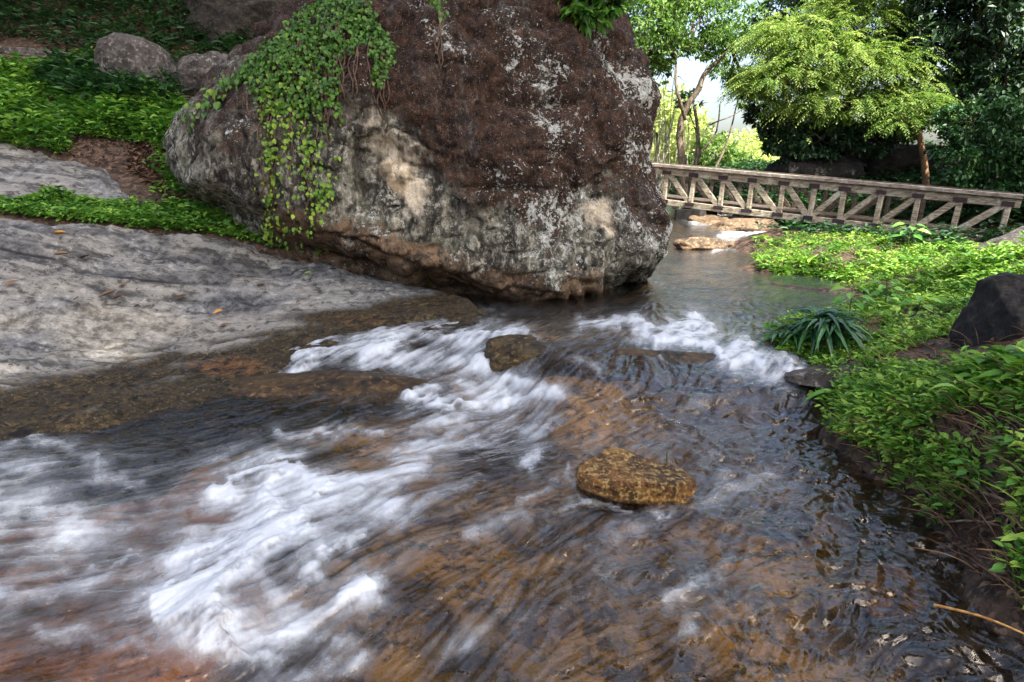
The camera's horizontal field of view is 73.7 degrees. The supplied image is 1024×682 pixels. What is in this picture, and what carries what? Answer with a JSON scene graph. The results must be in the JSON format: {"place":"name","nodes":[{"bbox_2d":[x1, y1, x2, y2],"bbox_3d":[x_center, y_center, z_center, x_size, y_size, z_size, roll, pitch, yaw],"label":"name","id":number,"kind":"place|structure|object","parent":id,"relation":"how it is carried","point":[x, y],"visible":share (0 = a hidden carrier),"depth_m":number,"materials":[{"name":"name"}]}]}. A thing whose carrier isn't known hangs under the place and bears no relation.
{"place":"outdoors","nodes":[
{"label":"outdoors","id":0,"kind":"place"},
{"bbox_2d":[0,0,1023,681],"bbox_3d":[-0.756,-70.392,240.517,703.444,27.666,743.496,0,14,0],"label":"ground","id":1,"kind":"structure","parent":0,"point":[410,612],"depth_m":3.17,"materials":[{"name":"soil"}]},
{"bbox_2d":[0,46,80,56],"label":"stone","id":2,"kind":"object","parent":1,"relation":"on","point":[26,51],"visible":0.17,"depth_m":11.14,"materials":[{"name":"grey stone"}]},
{"bbox_2d":[0,143,138,205],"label":"rock slab","id":3,"kind":"object","parent":1,"relation":"on","point":[23,173],"visible":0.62,"depth_m":8.28,"materials":[{"name":"stone"}]},
{"bbox_2d":[0,46,196,197],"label":"undergrowth","id":4,"kind":"object","parent":1,"relation":"on","point":[24,120],"visible":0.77,"depth_m":9.17,"materials":[{"name":"green plant"}]},
{"bbox_2d":[1,0,204,207],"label":"leaf litter","id":5,"kind":"object","parent":1,"relation":"on","point":[137,149],"visible":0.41,"depth_m":8.85,"materials":[{"name":"brown plant"}]},
{"bbox_2d":[0,0,256,109],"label":"undergrowth","id":6,"kind":"object","parent":1,"relation":"on","point":[59,74],"visible":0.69,"depth_m":11.41,"materials":[{"name":"green plant"}]},
{"bbox_2d":[93,32,178,82],"bbox_3d":[-5.879,-4.108,10.664,1.278,1.249,1.131,0,14,0],"label":"stone","id":7,"kind":"object","parent":1,"relation":"on","point":[128,52],"visible":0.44,"depth_m":10.16,"materials":[{"name":"grey stone"}]},
{"bbox_2d":[0,168,303,251],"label":"undergrowth","id":8,"kind":"object","parent":1,"relation":"on","point":[185,212],"visible":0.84,"depth_m":7.43,"materials":[{"name":"green plant"}]},
{"bbox_2d":[176,51,227,95],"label":"stone","id":9,"kind":"object","parent":1,"relation":"on","point":[192,69],"visible":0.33,"depth_m":10.17,"materials":[{"name":"grey stone"}]},
{"bbox_2d":[181,0,291,47],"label":"rock outcrop","id":10,"kind":"object","parent":1,"relation":"on","point":[229,16],"visible":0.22,"depth_m":11.84,"materials":[{"name":"grey stone"}]},
{"bbox_2d":[0,218,521,521],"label":"rock slab","id":11,"kind":"object","parent":1,"relation":"on","point":[88,360],"visible":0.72,"depth_m":5.78,"materials":[{"name":"stone"}]},
{"bbox_2d":[4,280,18,285],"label":"fallen leaf","id":12,"kind":"object","parent":11,"relation":"on","point":[10,282],"visible":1,"depth_m":5.98,"materials":[{"name":"brown plant"}]},
{"bbox_2d":[53,251,67,253],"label":"fallen leaf","id":13,"kind":"object","parent":11,"relation":"on","point":[59,252],"visible":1,"depth_m":6.52,"materials":[{"name":"brown plant"}]},
{"bbox_2d":[99,290,115,296],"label":"fallen leaf","id":14,"kind":"object","parent":11,"relation":"on","point":[106,292],"visible":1,"depth_m":6.19,"materials":[{"name":"brown plant"}]},
{"bbox_2d":[112,293,123,298],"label":"fallen leaf","id":15,"kind":"object","parent":11,"relation":"on","point":[117,295],"visible":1,"depth_m":6.18,"materials":[{"name":"brown plant"}]},
{"bbox_2d":[228,369,454,410],"bbox_3d":[-1.272,0.367,4.947,1.760,0.264,0.638,0,14,0],"label":"stone","id":16,"kind":"object","parent":1,"relation":"on","point":[338,383],"visible":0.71,"depth_m":4.77,"materials":[{"name":"brown stone"}]},
{"bbox_2d":[163,0,672,319],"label":"boulder","id":17,"kind":"object","parent":1,"relation":"on","point":[504,153],"visible":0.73,"depth_m":6.66,"materials":[{"name":"stone"}]},
{"bbox_2d":[177,26,292,132],"bbox_3d":[-2.890,-2.591,6.793,1.580,0.998,0.554,5,15,20],"label":"ivy","id":18,"kind":"object","parent":17,"relation":"attached to","point":[217,105],"visible":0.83,"depth_m":6.73,"materials":[{"name":"green plant"}]},
{"bbox_2d":[227,0,398,250],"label":"ivy","id":19,"kind":"object","parent":17,"relation":"attached to","point":[273,89],"visible":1,"depth_m":6.44,"materials":[{"name":"green plant"}]},
{"bbox_2d":[314,248,328,255],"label":"sprig","id":20,"kind":"object","parent":17,"relation":"on","point":[317,250],"visible":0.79,"depth_m":7.23,"materials":[{"name":"green plant"}]},
{"bbox_2d":[429,0,448,70],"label":"ivy","id":21,"kind":"object","parent":17,"relation":"attached to","point":[437,7],"visible":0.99,"depth_m":6.46,"materials":[{"name":"green plant"}]},
{"bbox_2d":[557,0,634,39],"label":"hanging bush","id":22,"kind":"object","parent":17,"relation":"on","point":[603,12],"visible":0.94,"depth_m":6.84,"materials":[{"name":"green plant"}]},
{"bbox_2d":[483,334,552,375],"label":"stone","id":23,"kind":"object","parent":1,"relation":"on","point":[518,354],"visible":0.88,"depth_m":5.04,"materials":[{"name":"brown stone"}]},
{"bbox_2d":[497,600,578,647],"bbox_3d":[0.094,1.148,2.724,0.360,0.166,0.244,-8,16,-31],"label":"stone","id":24,"kind":"object","parent":1,"relation":"on","point":[545,623],"visible":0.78,"depth_m":2.67,"materials":[{"name":"grey stone"}]},
{"bbox_2d":[575,446,697,520],"bbox_3d":[0.618,0.720,3.439,0.609,0.279,0.378,0,14,0],"label":"stone","id":25,"kind":"object","parent":1,"relation":"on","point":[624,478],"visible":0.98,"depth_m":3.31,"materials":[{"name":"brown stone"}]},
{"bbox_2d":[528,340,763,391],"bbox_3d":[0.927,0.184,5.278,1.942,0.374,1.019,4,14,15],"label":"stone","id":26,"kind":"object","parent":1,"relation":"on","point":[683,377],"visible":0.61,"depth_m":4.85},
{"bbox_2d":[653,80,704,161],"bbox_3d":[5.429,-7.802,25.855,3.394,3.825,2.847,0,14,0],"label":"sunlit shrub","id":27,"kind":"object","parent":1,"relation":"on","point":[668,107],"visible":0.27,"depth_m":25.36,"materials":[{"name":"yellow plant"}]},
{"bbox_2d":[650,65,712,193],"bbox_3d":[4.472,-6.278,21.165,3.398,4.395,2.120,0,14,0],"label":"reed clump","id":28,"kind":"object","parent":1,"relation":"on","point":[663,158],"visible":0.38,"depth_m":21.04,"materials":[{"name":"green plant"}]},
{"bbox_2d":[650,98,720,161],"bbox_3d":[8.576,-10.812,36.543,4.732,4.415,4.234,-8,16,-31],"label":"sunlit shrub","id":29,"kind":"object","parent":1,"relation":"on","point":[703,112],"visible":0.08,"depth_m":35.84,"materials":[{"name":"yellow plant"}]},
{"bbox_2d":[650,118,726,164],"bbox_3d":[7.465,-8.058,28.837,3.711,2.996,3.044,0,14,0],"label":"sunlit shrub","id":30,"kind":"object","parent":1,"relation":"on","point":[672,149],"visible":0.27,"depth_m":28.30,"materials":[{"name":"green plant"}]},
{"bbox_2d":[621,0,767,217],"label":"leaning tree","id":31,"kind":"object","parent":1,"relation":"on","point":[670,16],"visible":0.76,"depth_m":18.87,"materials":[{"name":"green plant"}]},
{"bbox_2d":[673,237,728,256],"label":"stone","id":32,"kind":"object","parent":1,"relation":"on","point":[696,243],"visible":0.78,"depth_m":11.63,"materials":[{"name":"beige stone"}]},
{"bbox_2d":[687,215,728,229],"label":"stone","id":33,"kind":"object","parent":1,"relation":"on","point":[709,219],"visible":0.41,"depth_m":16.00,"materials":[{"name":"beige stone"}]},
{"bbox_2d":[672,59,761,184],"bbox_3d":[6.739,-6.857,22.155,3.933,4.750,1.570,-8,16,-30],"label":"slender tree","id":34,"kind":"object","parent":1,"relation":"on","point":[715,70],"visible":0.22,"depth_m":22.06,"materials":[{"name":"brown plant"}]},
{"bbox_2d":[685,129,754,168],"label":"sunlit shrub","id":35,"kind":"object","parent":1,"relation":"on","point":[732,154],"visible":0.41,"depth_m":25.68,"materials":[{"name":"green plant"}]},
{"bbox_2d":[727,240,736,247],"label":"stone","id":36,"kind":"object","parent":1,"relation":"on","point":[730,243],"visible":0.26,"depth_m":11.89,"materials":[{"name":"beige stone"}]},
{"bbox_2d":[710,126,779,169],"bbox_3d":[11.412,-8.886,32.889,4.596,3.418,4.163,0,14,0],"label":"sunlit shrub","id":37,"kind":"object","parent":1,"relation":"on","point":[757,153],"visible":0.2,"depth_m":32.03,"materials":[{"name":"yellow plant"}]},
{"bbox_2d":[731,123,809,160],"bbox_3d":[13.410,-9.653,34.752,4.877,3.430,4.020,0,14,0],"label":"sunlit shrub","id":38,"kind":"object","parent":1,"relation":"on","point":[750,141],"visible":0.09,"depth_m":34.38,"materials":[{"name":"yellow plant"}]},
{"bbox_2d":[741,0,817,156],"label":"dark tree","id":39,"kind":"object","parent":1,"relation":"on","point":[791,4],"visible":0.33,"depth_m":24.47,"materials":[{"name":"green plant"}]},
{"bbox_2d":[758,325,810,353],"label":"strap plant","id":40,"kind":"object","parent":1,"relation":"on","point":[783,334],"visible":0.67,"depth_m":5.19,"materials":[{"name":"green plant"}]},
{"bbox_2d":[762,502,815,537],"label":"stone","id":41,"kind":"object","parent":1,"relation":"on","point":[795,514],"visible":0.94,"depth_m":3.38,"materials":[{"name":"grey stone"}]},
{"bbox_2d":[763,149,865,197],"bbox_3d":[8.172,-4.373,18.511,2.734,1.600,2.189,0,14,0],"label":"stone","id":42,"kind":"object","parent":1,"relation":"on","point":[845,167],"visible":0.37,"depth_m":17.65,"materials":[{"name":"black stone"}]},
{"bbox_2d":[802,388,838,403],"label":"broad leaf plant","id":43,"kind":"object","parent":1,"relation":"on","point":[820,391],"visible":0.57,"depth_m":4.37,"materials":[{"name":"green plant"}]},
{"bbox_2d":[784,361,866,390],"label":"stone","id":44,"kind":"object","parent":1,"relation":"on","point":[811,376],"visible":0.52,"depth_m":4.49,"materials":[{"name":"grey stone"}]},
{"bbox_2d":[737,67,933,165],"bbox_3d":[9.102,-6.046,18.776,5.502,3.289,4.192,0,14,0],"label":"dense tree","id":45,"kind":"object","parent":1,"relation":"on","point":[789,138],"visible":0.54,"depth_m":17.59,"materials":[{"name":"green plant"}]},
{"bbox_2d":[652,162,1023,238],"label":"footbridge","id":46,"kind":"object","parent":1,"relation":"on","point":[708,203],"visible":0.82,"depth_m":15.00,"materials":[{"name":"wood"}]},
{"bbox_2d":[658,139,1023,242],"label":"undergrowth","id":47,"kind":"object","parent":1,"relation":"on","point":[913,177],"visible":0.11,"depth_m":16.70,"materials":[{"name":"green plant"}]},
{"bbox_2d":[717,0,975,156],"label":"feathery tree","id":48,"kind":"object","parent":1,"relation":"on","point":[852,47],"visible":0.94,"depth_m":16.82,"materials":[{"name":"green plant"}]},
{"bbox_2d":[830,283,876,315],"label":"seedling","id":49,"kind":"object","parent":1,"relation":"on","point":[850,296],"visible":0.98,"depth_m":5.42,"materials":[{"name":"green plant"}]},
{"bbox_2d":[752,216,974,246],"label":"undergrowth","id":50,"kind":"object","parent":1,"relation":"on","point":[950,232],"visible":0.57,"depth_m":10.41,"materials":[{"name":"green plant"}]},
{"bbox_2d":[867,276,903,308],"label":"seedling","id":51,"kind":"object","parent":1,"relation":"on","point":[879,290],"visible":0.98,"depth_m":6.14,"materials":[{"name":"green plant"}]},
{"bbox_2d":[748,230,1023,613],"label":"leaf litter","id":52,"kind":"object","parent":1,"relation":"on","point":[989,517],"visible":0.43,"depth_m":3.03,"materials":[{"name":"green plant"}]},
{"bbox_2d":[766,306,873,361],"bbox_3d":[2.341,-0.047,5.111,0.831,0.420,0.823,0,14,0],"label":"strap plant","id":53,"kind":"object","parent":52,"relation":"on","point":[828,327],"visible":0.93,"depth_m":5.00,"materials":[{"name":"green plant"}]},
{"bbox_2d":[749,226,1023,391],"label":"ground cover plants","id":54,"kind":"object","parent":1,"relation":"on","point":[963,290],"depth_m":6.56,"materials":[{"name":"green plant"}]},
{"bbox_2d":[844,563,929,622],"bbox_3d":[1.577,1.054,2.869,0.325,0.178,0.300,0,14,0],"label":"stone","id":55,"kind":"object","parent":1,"relation":"on","point":[873,604],"visible":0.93,"depth_m":2.79,"materials":[{"name":"grey stone"}]},
{"bbox_2d":[855,142,947,180],"bbox_3d":[10.822,-4.540,19.096,3.069,1.980,2.156,0,14,0],"label":"stone","id":56,"kind":"object","parent":1,"relation":"on","point":[902,156],"visible":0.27,"depth_m":18.06,"materials":[{"name":"black stone"}]},
{"bbox_2d":[887,222,930,246],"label":"seedling","id":57,"kind":"object","parent":1,"relation":"on","point":[916,235],"visible":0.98,"depth_m":9.33,"materials":[{"name":"green plant"}]},
{"bbox_2d":[807,341,1023,609],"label":"undergrowth","id":58,"kind":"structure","parent":1,"relation":"on","point":[902,386],"depth_m":3.44,"materials":[{"name":"leaf"}]},
{"bbox_2d":[863,87,975,207],"bbox_3d":[9.508,-4.585,16.366,2.535,2.916,2.238,0,14,0],"label":"slim trunk tree","id":59,"kind":"object","parent":1,"relation":"on","point":[917,117],"visible":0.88,"depth_m":16.01,"materials":[{"name":"green plant"}]},
{"bbox_2d":[897,290,941,315],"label":"seedling","id":60,"kind":"object","parent":1,"relation":"on","point":[907,300],"visible":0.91,"depth_m":5.62,"materials":[{"name":"green plant"}]},
{"bbox_2d":[907,487,940,502],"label":"twig","id":61,"kind":"object","parent":1,"relation":"on","point":[927,492],"visible":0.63,"depth_m":3.25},
{"bbox_2d":[929,383,969,409],"bbox_3d":[2.130,0.274,3.324,0.196,0.126,0.063,0,14,0],"label":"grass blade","id":62,"kind":"object","parent":1,"relation":"on","point":[945,384],"visible":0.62,"depth_m":3.33,"materials":[{"name":"green plant"}]},
{"bbox_2d":[879,0,1023,177],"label":"tall dark tree","id":63,"kind":"object","parent":1,"relation":"on","point":[978,55],"visible":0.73,"depth_m":16.10,"materials":[{"name":"green plant"}]},
{"bbox_2d":[947,459,992,490],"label":"seedling","id":64,"kind":"object","parent":1,"relation":"on","point":[959,471],"visible":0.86,"depth_m":2.98,"materials":[{"name":"green plant"}]},
{"bbox_2d":[959,418,981,451],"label":"twig","id":65,"kind":"object","parent":1,"relation":"on","point":[961,447],"visible":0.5,"depth_m":3.20,"materials":[{"name":"brown wood"}]},
{"bbox_2d":[922,90,1023,221],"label":"broad shrub","id":66,"kind":"object","parent":1,"relation":"on","point":[986,158],"visible":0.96,"depth_m":14.60,"materials":[{"name":"green plant"}]},
{"bbox_2d":[926,39,1023,136],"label":"tree","id":67,"kind":"object","parent":1,"relation":"on","point":[963,100],"visible":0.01,"depth_m":46.64,"materials":[{"name":"green plant"}]},
{"bbox_2d":[938,520,1014,531],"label":"twig","id":68,"kind":"object","parent":1,"relation":"on","point":[956,521],"visible":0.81,"depth_m":2.90,"materials":[{"name":"brown wood"}]},
{"bbox_2d":[937,17,1023,129],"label":"tree","id":69,"kind":"object","parent":1,"relation":"on","point":[965,99],"visible":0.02,"depth_m":35.78,"materials":[{"name":"green plant"}]},
{"bbox_2d":[949,272,1023,348],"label":"stone","id":70,"kind":"object","parent":1,"relation":"on","point":[994,308],"visible":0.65,"depth_m":4.10,"materials":[{"name":"grey stone"}]},
{"bbox_2d":[982,517,1003,532],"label":"seedling","id":71,"kind":"object","parent":1,"relation":"on","point":[999,519],"visible":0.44,"depth_m":2.78,"materials":[{"name":"green plant"}]},
{"bbox_2d":[975,226,1023,249],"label":"stone","id":72,"kind":"object","parent":1,"relation":"on","point":[1010,235],"visible":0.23,"depth_m":7.71,"materials":[{"name":"grey stone"}]},
{"bbox_2d":[982,491,1023,505],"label":"twig","id":73,"kind":"object","parent":1,"relation":"on","point":[991,495],"visible":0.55,"depth_m":2.84,"materials":[{"name":"brown wood"}]},
{"bbox_2d":[988,425,1023,457],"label":"seedling","id":74,"kind":"object","parent":1,"relation":"on","point":[1006,438],"visible":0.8,"depth_m":2.80,"materials":[{"name":"green plant"}]},
{"bbox_2d":[989,549,1023,590],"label":"seedling","id":75,"kind":"object","parent":1,"relation":"on","point":[998,567],"visible":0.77,"depth_m":2.46,"materials":[{"name":"green plant"}]},
{"bbox_2d":[995,467,1023,500],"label":"seedling","id":76,"kind":"object","parent":1,"relation":"on","point":[1010,481],"visible":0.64,"depth_m":2.73,"materials":[{"name":"green plant"}]},
{"bbox_2d":[0,206,1023,681],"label":"water","id":77,"kind":"structure","parent":0,"point":[276,516],"depth_m":3.46,"materials":[{"name":"grey liquid"}]},
{"bbox_2d":[704,218,782,235],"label":"stone","id":78,"kind":"object","parent":77,"relation":"in","point":[740,224],"visible":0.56,"depth_m":14.46,"materials":[{"name":"beige stone"}]},
{"bbox_2d":[933,603,1023,634],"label":"straw","id":79,"kind":"object","parent":77,"relation":"on","point":[970,613],"visible":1,"depth_m":2.33,"materials":[{"name":"brown plant"}]},
{"bbox_2d":[628,0,1023,150],"label":"sky","id":80,"kind":"structure","parent":0,"point":[691,70],"materials":[{"name":"white"}]}
]}

